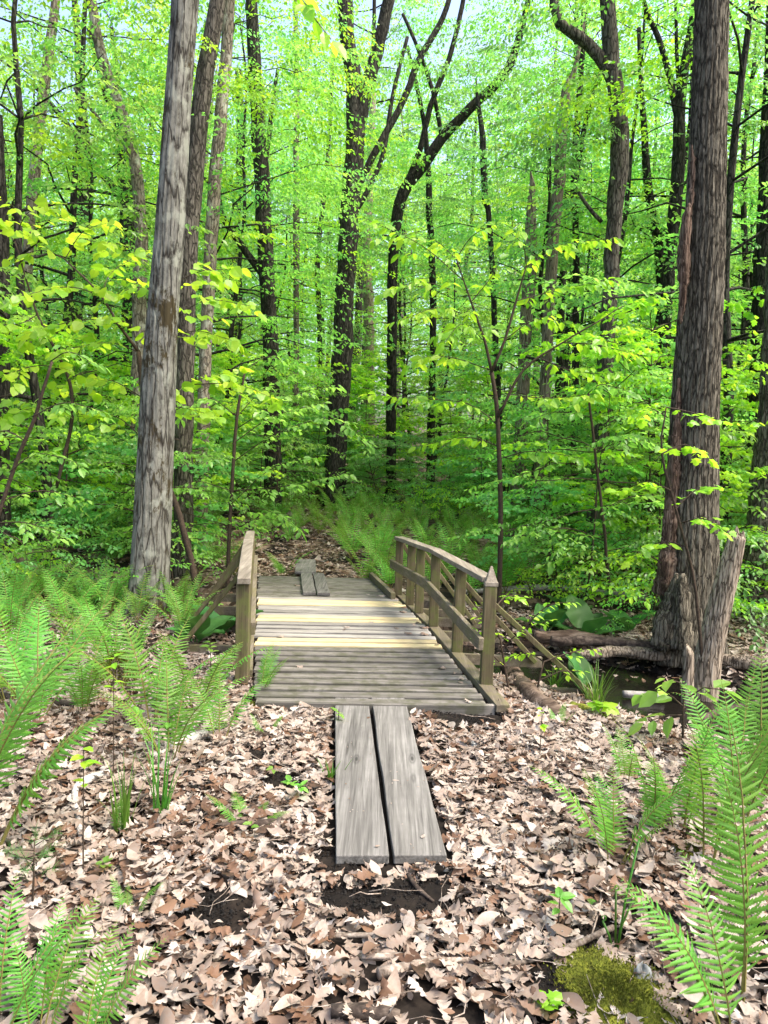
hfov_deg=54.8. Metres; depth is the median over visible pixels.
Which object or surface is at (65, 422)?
sapling
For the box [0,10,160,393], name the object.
understory tree
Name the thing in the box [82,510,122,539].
fern
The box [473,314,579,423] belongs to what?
understory tree
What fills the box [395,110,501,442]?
canopy tree
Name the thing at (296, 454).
sapling
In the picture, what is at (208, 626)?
skunk cabbage
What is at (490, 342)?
understory tree
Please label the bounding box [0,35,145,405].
understory tree
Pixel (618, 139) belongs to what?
forest tree
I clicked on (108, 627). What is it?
fern
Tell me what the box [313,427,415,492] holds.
sapling
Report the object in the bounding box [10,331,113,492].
sapling
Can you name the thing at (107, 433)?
sapling
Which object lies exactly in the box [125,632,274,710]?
fern
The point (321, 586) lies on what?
walkway plank
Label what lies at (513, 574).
fern
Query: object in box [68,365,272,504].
sapling
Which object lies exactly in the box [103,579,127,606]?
fern
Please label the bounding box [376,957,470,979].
stick
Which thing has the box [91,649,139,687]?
seedling
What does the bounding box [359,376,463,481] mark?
sapling
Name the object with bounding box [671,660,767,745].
fern
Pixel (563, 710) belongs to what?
fern
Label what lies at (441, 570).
fern
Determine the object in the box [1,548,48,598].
fern
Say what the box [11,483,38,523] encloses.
shrub
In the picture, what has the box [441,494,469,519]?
fern
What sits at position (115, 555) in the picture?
fern
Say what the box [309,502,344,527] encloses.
fern
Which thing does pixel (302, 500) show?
fern
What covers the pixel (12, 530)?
shrub
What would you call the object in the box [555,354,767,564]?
sapling
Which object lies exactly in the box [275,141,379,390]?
canopy tree
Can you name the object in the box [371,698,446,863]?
walkway plank
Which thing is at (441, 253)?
canopy tree
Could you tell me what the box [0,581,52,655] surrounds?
fern
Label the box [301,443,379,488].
sapling
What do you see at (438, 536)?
fern
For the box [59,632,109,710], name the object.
fern
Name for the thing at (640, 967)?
stone
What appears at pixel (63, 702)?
stick
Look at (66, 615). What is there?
fern
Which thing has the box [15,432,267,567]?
sapling
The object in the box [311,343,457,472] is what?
sapling
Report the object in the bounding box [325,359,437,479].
sapling
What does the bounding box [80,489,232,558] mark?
shrub
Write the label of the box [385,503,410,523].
fern
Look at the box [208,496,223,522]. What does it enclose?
fern
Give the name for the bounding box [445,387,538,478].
sapling
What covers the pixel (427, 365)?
understory tree
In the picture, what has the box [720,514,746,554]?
shrub
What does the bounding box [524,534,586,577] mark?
fern
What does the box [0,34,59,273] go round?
canopy tree
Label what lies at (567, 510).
shrub
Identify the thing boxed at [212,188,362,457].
understory tree
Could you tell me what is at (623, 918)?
fern
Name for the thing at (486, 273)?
canopy tree
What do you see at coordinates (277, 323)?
understory tree
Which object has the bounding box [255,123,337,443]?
canopy tree
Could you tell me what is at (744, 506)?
sapling
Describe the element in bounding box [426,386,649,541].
sapling
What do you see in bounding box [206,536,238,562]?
fern
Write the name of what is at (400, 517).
fern
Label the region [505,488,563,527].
shrub
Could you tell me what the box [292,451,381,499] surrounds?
shrub
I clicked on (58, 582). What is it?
fern
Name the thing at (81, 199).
forest tree
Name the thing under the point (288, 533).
fern
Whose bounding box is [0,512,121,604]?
shrub
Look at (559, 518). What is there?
fern
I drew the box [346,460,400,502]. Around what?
shrub
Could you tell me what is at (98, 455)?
sapling
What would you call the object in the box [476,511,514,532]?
fern
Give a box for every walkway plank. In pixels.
[295,559,315,574]
[301,572,315,594]
[313,573,329,595]
[335,698,388,863]
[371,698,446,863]
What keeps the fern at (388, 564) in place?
on the ground
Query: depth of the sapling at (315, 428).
17.22 m
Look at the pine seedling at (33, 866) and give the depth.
2.61 m
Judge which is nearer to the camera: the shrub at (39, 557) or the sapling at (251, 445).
the shrub at (39, 557)
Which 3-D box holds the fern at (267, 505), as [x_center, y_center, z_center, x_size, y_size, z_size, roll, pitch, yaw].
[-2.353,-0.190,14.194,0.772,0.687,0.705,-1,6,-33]
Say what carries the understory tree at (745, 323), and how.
on the ground
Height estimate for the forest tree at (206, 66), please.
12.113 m
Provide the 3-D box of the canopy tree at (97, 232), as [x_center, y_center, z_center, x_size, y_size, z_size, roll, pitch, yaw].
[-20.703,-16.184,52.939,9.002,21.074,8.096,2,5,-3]
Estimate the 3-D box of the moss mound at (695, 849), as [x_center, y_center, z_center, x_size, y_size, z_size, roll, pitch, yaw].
[1.269,1.411,3.066,0.217,0.107,0.201,2,5,0]
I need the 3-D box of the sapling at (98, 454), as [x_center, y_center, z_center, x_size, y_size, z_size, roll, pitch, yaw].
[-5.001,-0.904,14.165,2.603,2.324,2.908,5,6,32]
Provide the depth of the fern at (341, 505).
13.86 m
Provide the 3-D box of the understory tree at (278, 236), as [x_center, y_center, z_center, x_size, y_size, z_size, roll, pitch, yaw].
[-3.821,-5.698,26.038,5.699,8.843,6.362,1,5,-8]
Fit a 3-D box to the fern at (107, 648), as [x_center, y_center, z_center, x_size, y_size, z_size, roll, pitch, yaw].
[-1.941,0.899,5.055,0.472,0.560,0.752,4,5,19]
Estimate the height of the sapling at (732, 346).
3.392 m
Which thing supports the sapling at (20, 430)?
on the ground
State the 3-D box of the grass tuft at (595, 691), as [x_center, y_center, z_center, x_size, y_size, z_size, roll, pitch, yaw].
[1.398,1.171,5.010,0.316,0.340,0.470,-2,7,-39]
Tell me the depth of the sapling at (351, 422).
21.88 m
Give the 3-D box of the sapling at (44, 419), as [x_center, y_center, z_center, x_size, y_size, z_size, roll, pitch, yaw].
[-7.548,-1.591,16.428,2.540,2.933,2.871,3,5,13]
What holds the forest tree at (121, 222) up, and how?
on the ground
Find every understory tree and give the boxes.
[0,0,259,572]
[0,0,268,523]
[0,0,316,526]
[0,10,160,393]
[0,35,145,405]
[3,106,121,425]
[5,136,114,380]
[5,164,150,399]
[6,0,442,486]
[10,247,118,392]
[11,204,103,386]
[12,209,200,395]
[13,219,122,463]
[13,233,149,400]
[37,220,256,432]
[46,0,412,494]
[59,264,119,387]
[60,257,218,435]
[83,278,119,355]
[86,144,286,395]
[87,219,221,377]
[146,112,337,484]
[194,251,291,412]
[195,205,412,466]
[196,226,310,419]
[196,233,333,405]
[196,249,291,393]
[198,298,260,381]
[199,240,330,430]
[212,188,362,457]
[220,218,358,442]
[246,310,329,440]
[288,204,518,488]
[306,161,501,478]
[328,231,484,455]
[345,75,678,526]
[365,235,554,495]
[382,317,480,440]
[397,166,603,464]
[398,288,519,469]
[408,138,649,402]
[420,0,767,469]
[420,273,571,449]
[439,297,519,420]
[441,299,518,430]
[443,296,554,433]
[462,0,767,555]
[464,121,670,405]
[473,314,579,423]
[475,0,764,482]
[479,0,767,527]
[480,131,686,486]
[488,275,636,422]
[504,185,740,477]
[537,243,677,425]
[539,80,767,519]
[571,205,754,425]
[571,207,756,387]
[582,152,757,516]
[588,255,676,372]
[593,151,757,402]
[602,119,760,431]
[630,246,741,400]
[677,184,752,331]
[720,237,753,431]
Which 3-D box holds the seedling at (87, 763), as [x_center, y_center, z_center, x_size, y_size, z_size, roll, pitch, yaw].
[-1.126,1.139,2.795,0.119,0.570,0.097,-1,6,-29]
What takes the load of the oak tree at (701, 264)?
on the ground
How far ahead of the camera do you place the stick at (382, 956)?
2.37 m
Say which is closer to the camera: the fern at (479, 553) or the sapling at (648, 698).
the sapling at (648, 698)
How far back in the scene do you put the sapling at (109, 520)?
9.54 m
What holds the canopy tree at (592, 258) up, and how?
on the ground
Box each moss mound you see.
[543,939,690,1023]
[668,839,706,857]
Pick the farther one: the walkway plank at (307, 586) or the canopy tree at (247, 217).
the canopy tree at (247, 217)
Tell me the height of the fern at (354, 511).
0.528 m
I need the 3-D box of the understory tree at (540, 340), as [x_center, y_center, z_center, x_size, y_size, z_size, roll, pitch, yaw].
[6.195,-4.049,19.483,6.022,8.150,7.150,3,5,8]
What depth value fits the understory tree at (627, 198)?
11.98 m
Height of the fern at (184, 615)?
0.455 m
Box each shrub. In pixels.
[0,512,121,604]
[0,524,130,605]
[0,526,48,589]
[0,536,75,584]
[0,558,36,577]
[11,482,86,527]
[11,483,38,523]
[11,490,81,539]
[20,514,127,573]
[53,495,126,537]
[61,560,223,616]
[66,509,132,558]
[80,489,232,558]
[82,494,226,532]
[208,468,296,522]
[213,440,290,490]
[216,479,263,503]
[245,462,334,505]
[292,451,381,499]
[332,484,417,513]
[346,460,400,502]
[347,483,403,499]
[392,482,514,518]
[395,481,456,520]
[396,463,478,513]
[396,482,408,496]
[400,459,445,493]
[420,473,475,500]
[440,478,506,504]
[450,496,509,521]
[457,467,526,494]
[470,595,601,688]
[484,466,555,500]
[502,565,637,608]
[504,523,605,575]
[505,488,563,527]
[523,524,636,584]
[534,521,639,568]
[539,531,660,606]
[540,539,631,579]
[541,502,628,543]
[561,543,767,620]
[595,581,660,634]
[601,525,767,650]
[605,510,656,545]
[608,506,735,569]
[643,556,767,615]
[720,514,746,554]
[722,525,767,608]
[732,562,767,618]
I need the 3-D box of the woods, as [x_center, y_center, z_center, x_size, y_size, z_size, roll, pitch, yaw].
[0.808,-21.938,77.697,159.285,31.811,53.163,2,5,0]
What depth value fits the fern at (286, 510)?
14.20 m
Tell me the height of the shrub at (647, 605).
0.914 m
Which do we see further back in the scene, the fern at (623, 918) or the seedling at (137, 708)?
the seedling at (137, 708)
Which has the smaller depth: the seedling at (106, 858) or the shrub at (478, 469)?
the seedling at (106, 858)
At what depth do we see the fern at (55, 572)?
7.99 m
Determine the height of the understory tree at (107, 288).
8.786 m
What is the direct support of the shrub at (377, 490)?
on the ground
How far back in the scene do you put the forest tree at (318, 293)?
23.95 m
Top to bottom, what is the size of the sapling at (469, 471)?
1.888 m
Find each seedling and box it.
[1,819,66,909]
[70,741,102,868]
[91,649,139,687]
[95,856,111,875]
[103,653,124,773]
[124,707,144,726]
[159,708,182,741]
[200,641,217,669]
[243,821,258,833]
[266,766,277,780]
[281,775,296,787]
[291,780,307,800]
[330,707,343,719]
[537,707,547,753]
[537,989,563,1010]
[549,886,575,934]
[587,700,619,715]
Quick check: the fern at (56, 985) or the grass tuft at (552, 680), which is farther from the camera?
the grass tuft at (552, 680)
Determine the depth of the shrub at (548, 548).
10.30 m
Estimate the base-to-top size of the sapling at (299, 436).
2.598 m
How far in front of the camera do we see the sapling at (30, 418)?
14.74 m
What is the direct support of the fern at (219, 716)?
on the ground
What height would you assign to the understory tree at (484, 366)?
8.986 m
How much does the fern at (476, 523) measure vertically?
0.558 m
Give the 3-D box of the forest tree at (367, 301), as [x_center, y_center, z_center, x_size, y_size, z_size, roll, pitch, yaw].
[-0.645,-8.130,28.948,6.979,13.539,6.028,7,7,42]
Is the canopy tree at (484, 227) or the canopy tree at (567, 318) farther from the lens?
the canopy tree at (484, 227)
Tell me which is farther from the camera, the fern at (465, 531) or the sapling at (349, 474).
the sapling at (349, 474)
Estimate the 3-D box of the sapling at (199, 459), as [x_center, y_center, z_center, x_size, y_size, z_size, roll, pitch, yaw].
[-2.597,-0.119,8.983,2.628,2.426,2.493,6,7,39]
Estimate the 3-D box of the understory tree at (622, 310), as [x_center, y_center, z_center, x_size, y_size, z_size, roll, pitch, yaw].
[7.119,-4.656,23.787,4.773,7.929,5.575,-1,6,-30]
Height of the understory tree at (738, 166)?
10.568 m
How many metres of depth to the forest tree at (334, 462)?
15.71 m
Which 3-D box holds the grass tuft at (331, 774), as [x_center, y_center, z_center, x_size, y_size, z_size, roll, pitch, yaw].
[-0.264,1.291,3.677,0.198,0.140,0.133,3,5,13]
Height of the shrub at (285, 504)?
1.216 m
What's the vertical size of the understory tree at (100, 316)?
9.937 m
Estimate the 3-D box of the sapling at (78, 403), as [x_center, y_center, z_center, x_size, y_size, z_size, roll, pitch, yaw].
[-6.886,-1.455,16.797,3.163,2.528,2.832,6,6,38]
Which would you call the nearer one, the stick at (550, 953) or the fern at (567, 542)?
the stick at (550, 953)
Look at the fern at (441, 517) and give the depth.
13.94 m
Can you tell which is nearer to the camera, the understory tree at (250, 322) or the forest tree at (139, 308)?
the forest tree at (139, 308)
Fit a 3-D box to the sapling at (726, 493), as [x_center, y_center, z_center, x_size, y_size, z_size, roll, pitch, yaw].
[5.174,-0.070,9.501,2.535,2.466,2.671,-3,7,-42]
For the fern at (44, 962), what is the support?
on the ground
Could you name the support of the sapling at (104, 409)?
on the ground
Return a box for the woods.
[0,50,759,436]
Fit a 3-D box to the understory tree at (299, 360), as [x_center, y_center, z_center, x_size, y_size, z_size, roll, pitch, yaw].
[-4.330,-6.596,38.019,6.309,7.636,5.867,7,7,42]
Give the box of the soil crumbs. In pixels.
[184,641,764,1006]
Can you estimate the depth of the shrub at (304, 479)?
15.71 m
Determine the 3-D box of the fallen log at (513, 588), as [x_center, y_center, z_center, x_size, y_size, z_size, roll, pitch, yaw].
[2.078,0.989,9.222,2.486,0.098,0.616,2,5,0]
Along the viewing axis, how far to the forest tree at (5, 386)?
9.97 m
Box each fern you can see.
[0,549,61,609]
[0,568,37,627]
[0,568,40,637]
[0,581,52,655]
[0,597,49,702]
[0,598,115,714]
[0,616,93,787]
[0,701,130,849]
[0,874,87,1023]
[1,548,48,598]
[5,896,102,1023]
[8,584,71,642]
[11,508,40,543]
[18,557,77,603]
[18,560,84,620]
[20,551,95,598]
[23,590,116,665]
[32,601,161,657]
[41,565,111,628]
[41,588,87,605]
[52,607,234,722]
[55,557,117,605]
[55,581,125,638]
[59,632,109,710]
[60,596,133,648]
[61,573,114,601]
[64,604,175,690]
[72,558,151,614]
[73,920,165,1023]
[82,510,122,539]
[89,510,131,555]
[94,653,249,761]
[97,535,128,563]
[102,568,169,619]
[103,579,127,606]
[110,875,162,915]
[111,798,122,830]
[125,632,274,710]
[134,585,224,625]
[140,570,212,619]
[156,568,214,616]
[190,670,272,735]
[193,536,226,567]
[198,534,274,575]
[204,791,291,821]
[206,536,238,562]
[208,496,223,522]
[208,521,237,543]
[244,486,279,514]
[245,509,271,535]
[250,713,284,731]
[256,498,289,519]
[257,645,288,686]
[265,550,314,575]
[267,498,292,514]
[269,507,288,525]
[275,509,321,532]
[280,515,306,541]
[282,482,312,510]
[284,490,318,505]
[284,500,311,513]
[286,504,326,526]
[299,498,333,518]
[301,511,337,533]
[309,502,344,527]
[313,489,352,514]
[315,508,364,536]
[320,515,377,552]
[322,506,361,531]
[325,519,378,559]
[329,498,367,523]
[331,490,369,511]
[337,501,376,527]
[340,537,395,577]
[343,525,409,551]
[347,491,378,520]
[348,507,377,528]
[350,518,407,566]
[352,484,387,512]
[358,550,415,587]
[359,506,405,542]
[359,539,407,578]
[367,522,400,550]
[368,503,403,530]
[369,490,397,518]
[370,504,396,524]
[373,522,408,544]
[373,549,416,577]
[382,503,424,533]
[383,540,407,554]
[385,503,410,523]
[387,536,445,571]
[392,526,453,560]
[398,493,428,523]
[400,487,436,515]
[402,512,437,536]
[403,517,450,556]
[405,501,438,526]
[407,518,441,541]
[410,488,446,513]
[416,551,467,585]
[425,502,472,534]
[428,509,451,528]
[428,521,486,553]
[429,519,472,567]
[430,530,481,580]
[431,490,466,513]
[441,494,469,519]
[443,519,471,546]
[447,553,497,598]
[452,511,488,544]
[452,512,485,531]
[452,534,509,586]
[454,506,487,521]
[456,534,496,562]
[459,543,513,570]
[463,507,495,533]
[472,498,495,517]
[474,513,511,546]
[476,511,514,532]
[480,541,531,593]
[480,543,518,583]
[487,503,516,524]
[490,540,540,577]
[494,544,556,591]
[509,508,534,532]
[521,512,567,554]
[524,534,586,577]
[528,764,708,864]
[533,542,568,582]
[542,524,585,567]
[548,505,569,530]
[549,703,575,725]
[557,515,584,537]
[588,885,632,903]
[601,835,642,951]
[602,724,642,781]
[612,847,742,1023]
[619,722,707,832]
[637,701,730,834]
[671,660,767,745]
[679,676,767,771]
[679,728,767,858]
[698,681,767,822]
[700,724,767,1011]
[738,641,767,798]
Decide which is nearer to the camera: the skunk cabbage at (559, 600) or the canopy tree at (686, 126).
the skunk cabbage at (559, 600)
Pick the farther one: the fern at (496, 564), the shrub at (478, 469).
the shrub at (478, 469)
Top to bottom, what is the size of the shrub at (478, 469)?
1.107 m
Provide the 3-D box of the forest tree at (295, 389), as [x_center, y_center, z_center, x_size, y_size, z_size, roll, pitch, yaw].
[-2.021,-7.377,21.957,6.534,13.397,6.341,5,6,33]
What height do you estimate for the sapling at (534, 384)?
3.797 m
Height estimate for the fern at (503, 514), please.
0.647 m
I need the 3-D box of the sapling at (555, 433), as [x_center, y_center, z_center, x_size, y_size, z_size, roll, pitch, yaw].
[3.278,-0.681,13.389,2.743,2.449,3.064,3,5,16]
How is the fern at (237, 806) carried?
on the ground
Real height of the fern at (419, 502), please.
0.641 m
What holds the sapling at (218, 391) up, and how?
on the ground
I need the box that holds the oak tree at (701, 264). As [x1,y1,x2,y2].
[650,0,729,668]
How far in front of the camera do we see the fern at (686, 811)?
3.21 m
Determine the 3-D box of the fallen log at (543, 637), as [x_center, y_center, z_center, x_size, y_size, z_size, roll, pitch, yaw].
[1.762,1.198,7.090,0.691,0.145,0.198,3,5,7]
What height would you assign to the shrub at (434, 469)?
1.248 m
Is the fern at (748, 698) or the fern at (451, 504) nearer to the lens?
the fern at (748, 698)
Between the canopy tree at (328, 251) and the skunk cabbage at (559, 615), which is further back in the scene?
the canopy tree at (328, 251)
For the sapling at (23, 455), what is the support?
on the ground
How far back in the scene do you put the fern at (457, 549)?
10.63 m
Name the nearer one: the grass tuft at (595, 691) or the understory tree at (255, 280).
the grass tuft at (595, 691)
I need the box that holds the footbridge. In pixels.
[171,531,599,715]
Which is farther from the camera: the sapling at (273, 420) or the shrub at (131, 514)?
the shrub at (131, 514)
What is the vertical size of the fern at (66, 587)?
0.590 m
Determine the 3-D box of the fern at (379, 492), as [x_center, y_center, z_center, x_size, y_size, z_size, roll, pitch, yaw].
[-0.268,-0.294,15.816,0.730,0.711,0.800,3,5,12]
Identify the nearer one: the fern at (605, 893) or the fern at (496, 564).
the fern at (605, 893)
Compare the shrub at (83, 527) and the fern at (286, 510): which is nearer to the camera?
the shrub at (83, 527)
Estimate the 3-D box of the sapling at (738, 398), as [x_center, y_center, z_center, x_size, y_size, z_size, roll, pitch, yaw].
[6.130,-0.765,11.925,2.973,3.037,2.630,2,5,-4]
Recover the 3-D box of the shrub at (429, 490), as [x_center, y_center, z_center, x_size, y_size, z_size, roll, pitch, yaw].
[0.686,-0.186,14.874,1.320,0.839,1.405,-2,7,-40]
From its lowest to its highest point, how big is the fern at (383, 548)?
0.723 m
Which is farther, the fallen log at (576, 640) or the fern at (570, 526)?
the fern at (570, 526)
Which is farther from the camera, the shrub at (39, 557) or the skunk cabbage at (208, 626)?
the shrub at (39, 557)
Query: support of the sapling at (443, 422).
on the ground
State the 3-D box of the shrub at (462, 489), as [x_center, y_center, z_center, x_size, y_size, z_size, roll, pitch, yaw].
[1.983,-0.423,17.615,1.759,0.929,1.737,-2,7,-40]
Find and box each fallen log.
[79,608,143,625]
[466,584,657,601]
[500,666,574,722]
[531,629,604,646]
[549,635,655,648]
[569,701,618,728]
[576,646,767,670]
[622,690,660,698]
[691,700,760,724]
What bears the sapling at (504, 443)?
on the ground
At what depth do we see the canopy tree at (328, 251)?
37.38 m
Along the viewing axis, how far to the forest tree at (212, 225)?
10.87 m
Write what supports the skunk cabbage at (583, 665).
in the stream water
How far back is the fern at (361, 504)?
14.73 m
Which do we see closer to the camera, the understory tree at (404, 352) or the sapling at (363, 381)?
the sapling at (363, 381)
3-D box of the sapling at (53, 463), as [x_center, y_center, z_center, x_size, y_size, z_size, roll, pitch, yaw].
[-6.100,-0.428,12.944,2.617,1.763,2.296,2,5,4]
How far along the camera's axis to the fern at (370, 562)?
9.14 m
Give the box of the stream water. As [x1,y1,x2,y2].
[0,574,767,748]
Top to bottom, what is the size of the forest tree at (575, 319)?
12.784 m
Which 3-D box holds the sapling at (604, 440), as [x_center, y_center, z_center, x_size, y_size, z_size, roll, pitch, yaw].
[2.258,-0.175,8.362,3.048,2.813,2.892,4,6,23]
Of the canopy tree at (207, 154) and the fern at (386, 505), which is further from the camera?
the canopy tree at (207, 154)
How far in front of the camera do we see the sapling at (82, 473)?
6.29 m
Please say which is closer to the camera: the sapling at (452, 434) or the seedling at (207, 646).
the seedling at (207, 646)
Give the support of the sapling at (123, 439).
on the ground
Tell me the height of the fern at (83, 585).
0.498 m
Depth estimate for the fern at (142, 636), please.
4.90 m
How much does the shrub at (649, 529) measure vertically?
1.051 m
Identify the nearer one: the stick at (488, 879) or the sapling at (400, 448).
the stick at (488, 879)
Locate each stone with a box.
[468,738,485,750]
[633,961,652,979]
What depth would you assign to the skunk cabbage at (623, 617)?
7.64 m
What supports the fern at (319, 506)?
on the ground
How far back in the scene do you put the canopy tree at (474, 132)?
40.01 m
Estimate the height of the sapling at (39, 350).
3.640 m
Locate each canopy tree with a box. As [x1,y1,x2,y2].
[0,0,65,275]
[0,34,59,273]
[0,41,65,277]
[0,54,51,297]
[5,128,120,340]
[51,123,151,355]
[65,17,234,290]
[112,27,292,333]
[196,128,292,410]
[202,47,339,408]
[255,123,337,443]
[264,0,512,463]
[273,129,386,443]
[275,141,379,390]
[279,130,388,341]
[327,192,407,420]
[330,74,473,450]
[362,81,461,356]
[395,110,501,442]
[404,45,534,437]
[407,160,502,418]
[414,102,556,443]
[441,57,597,338]
[443,2,641,439]
[460,0,679,475]
[467,0,684,465]
[468,214,568,443]
[501,0,686,381]
[554,209,603,372]
[580,181,641,421]
[589,46,737,372]
[629,0,762,295]
[632,7,765,321]
[730,108,758,261]
[730,134,758,294]
[733,120,758,233]
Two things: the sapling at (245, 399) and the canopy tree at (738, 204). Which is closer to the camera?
the sapling at (245, 399)
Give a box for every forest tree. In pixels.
[0,0,252,520]
[0,0,280,577]
[0,0,380,545]
[13,3,305,498]
[27,0,209,479]
[27,0,427,558]
[41,0,420,577]
[139,0,423,514]
[202,69,341,397]
[212,48,446,482]
[222,0,436,491]
[241,0,525,508]
[277,93,456,477]
[309,0,552,506]
[312,0,641,491]
[335,45,537,500]
[377,0,687,527]
[393,0,767,568]
[433,0,763,547]
[478,0,756,487]
[488,0,767,619]
[507,171,537,523]
[522,0,767,528]
[529,23,584,537]
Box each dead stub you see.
[681,644,693,704]
[694,526,745,701]
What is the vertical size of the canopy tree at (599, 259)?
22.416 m
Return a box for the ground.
[0,421,767,1023]
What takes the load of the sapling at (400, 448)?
on the ground
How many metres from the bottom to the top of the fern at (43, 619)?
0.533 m
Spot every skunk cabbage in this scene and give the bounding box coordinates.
[166,614,234,642]
[182,605,263,634]
[514,603,567,630]
[543,594,592,609]
[550,594,625,634]
[563,652,593,687]
[599,609,654,633]
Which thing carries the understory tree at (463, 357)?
on the ground
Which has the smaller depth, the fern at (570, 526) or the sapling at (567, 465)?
the fern at (570, 526)
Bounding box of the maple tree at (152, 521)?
[123,0,346,621]
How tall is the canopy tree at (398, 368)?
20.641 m
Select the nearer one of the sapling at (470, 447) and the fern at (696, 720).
the fern at (696, 720)
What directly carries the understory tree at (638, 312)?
on the ground
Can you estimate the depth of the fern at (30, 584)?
7.17 m
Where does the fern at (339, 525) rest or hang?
on the ground
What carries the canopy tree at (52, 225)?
on the ground
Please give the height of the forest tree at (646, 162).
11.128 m
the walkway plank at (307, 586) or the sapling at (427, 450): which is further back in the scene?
the sapling at (427, 450)
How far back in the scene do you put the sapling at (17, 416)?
7.64 m
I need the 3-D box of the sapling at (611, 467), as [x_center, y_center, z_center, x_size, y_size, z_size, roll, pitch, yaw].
[2.971,-0.624,10.002,3.364,3.273,3.546,-2,7,-41]
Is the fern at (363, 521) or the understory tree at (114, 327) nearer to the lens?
the fern at (363, 521)
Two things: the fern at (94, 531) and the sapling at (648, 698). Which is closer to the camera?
the sapling at (648, 698)
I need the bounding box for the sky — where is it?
[0,0,765,423]
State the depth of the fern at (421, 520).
13.47 m
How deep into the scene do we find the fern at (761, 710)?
3.89 m
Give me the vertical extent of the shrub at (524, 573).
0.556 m
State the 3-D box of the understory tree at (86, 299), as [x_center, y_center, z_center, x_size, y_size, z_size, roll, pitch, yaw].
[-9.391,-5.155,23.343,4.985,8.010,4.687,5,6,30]
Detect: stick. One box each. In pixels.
[0,692,138,708]
[71,769,110,836]
[147,879,167,919]
[169,729,208,747]
[217,816,305,828]
[324,930,417,939]
[330,1002,399,1023]
[362,952,430,961]
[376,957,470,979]
[406,873,433,902]
[473,874,510,881]
[480,924,613,969]
[545,839,564,877]
[591,892,601,937]
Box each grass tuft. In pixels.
[97,750,154,834]
[128,725,182,813]
[317,758,350,784]
[538,666,575,686]
[570,659,618,703]
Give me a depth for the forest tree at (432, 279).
19.90 m
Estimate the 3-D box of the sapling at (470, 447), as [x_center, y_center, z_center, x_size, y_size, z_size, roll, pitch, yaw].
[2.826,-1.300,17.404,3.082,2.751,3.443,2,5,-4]
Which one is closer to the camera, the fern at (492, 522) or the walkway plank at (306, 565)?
the walkway plank at (306, 565)
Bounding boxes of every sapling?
[0,196,282,603]
[0,296,101,508]
[0,333,138,552]
[0,345,115,545]
[0,392,110,559]
[10,328,121,445]
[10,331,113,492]
[10,349,105,537]
[10,378,86,461]
[10,378,136,547]
[10,400,104,492]
[10,401,99,490]
[10,442,109,525]
[11,392,124,480]
[11,458,67,515]
[12,366,129,490]
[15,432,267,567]
[18,427,173,532]
[27,396,270,553]
[28,340,121,483]
[49,409,129,496]
[50,362,212,502]
[51,402,295,590]
[57,419,130,496]
[59,407,130,499]
[63,441,214,529]
[66,375,238,507]
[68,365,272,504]
[74,430,240,534]
[86,377,285,522]
[94,417,130,489]
[123,396,262,498]
[127,338,264,474]
[173,351,376,587]
[193,416,286,492]
[194,355,299,484]
[194,366,282,451]
[208,441,285,505]
[209,360,366,509]
[209,431,239,499]
[210,367,336,511]
[236,415,349,488]
[238,433,354,490]
[240,394,326,488]
[241,361,402,501]
[241,371,356,473]
[248,417,322,475]
[251,410,349,480]
[255,424,324,479]
[281,377,396,474]
[286,406,386,466]
[290,396,368,466]
[297,375,436,478]
[298,431,432,507]
[299,396,372,440]
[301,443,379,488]
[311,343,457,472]
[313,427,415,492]
[315,429,445,497]
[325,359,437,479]
[357,216,668,612]
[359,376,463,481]
[374,436,424,476]
[380,434,481,501]
[385,370,508,501]
[413,433,525,520]
[415,425,487,482]
[417,419,509,494]
[422,347,569,491]
[425,407,504,470]
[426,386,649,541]
[430,424,587,508]
[436,425,492,469]
[440,365,730,602]
[442,396,559,489]
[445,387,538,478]
[450,332,748,577]
[464,469,652,595]
[468,405,569,493]
[472,377,582,470]
[483,405,632,525]
[495,286,767,581]
[506,407,637,515]
[506,460,612,502]
[511,384,667,610]
[527,415,613,488]
[527,424,612,480]
[537,407,767,609]
[550,424,647,500]
[552,403,628,481]
[552,453,664,520]
[554,409,642,501]
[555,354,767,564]
[558,413,745,576]
[570,330,761,530]
[571,366,745,527]
[574,453,749,551]
[579,449,666,538]
[587,431,754,566]
[589,351,721,465]
[604,407,736,656]
[612,424,665,512]
[613,448,735,520]
[616,413,747,522]
[628,678,743,740]
[719,334,761,527]
[719,371,759,513]
[720,379,758,494]
[720,455,751,545]
[728,513,766,576]
[730,429,767,547]
[732,419,755,522]
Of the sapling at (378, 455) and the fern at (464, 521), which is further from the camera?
the sapling at (378, 455)
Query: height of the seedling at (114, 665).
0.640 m
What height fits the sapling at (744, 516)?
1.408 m
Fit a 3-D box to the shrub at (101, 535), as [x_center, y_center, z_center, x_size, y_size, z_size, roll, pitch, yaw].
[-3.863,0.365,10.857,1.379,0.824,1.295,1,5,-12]
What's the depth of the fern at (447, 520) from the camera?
13.08 m
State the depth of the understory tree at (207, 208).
11.77 m
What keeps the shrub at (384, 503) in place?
on the ground
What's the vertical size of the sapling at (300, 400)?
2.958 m
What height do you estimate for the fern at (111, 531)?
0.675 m
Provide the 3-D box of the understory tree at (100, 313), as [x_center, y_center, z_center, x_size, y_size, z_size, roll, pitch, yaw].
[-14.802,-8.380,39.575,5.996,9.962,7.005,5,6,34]

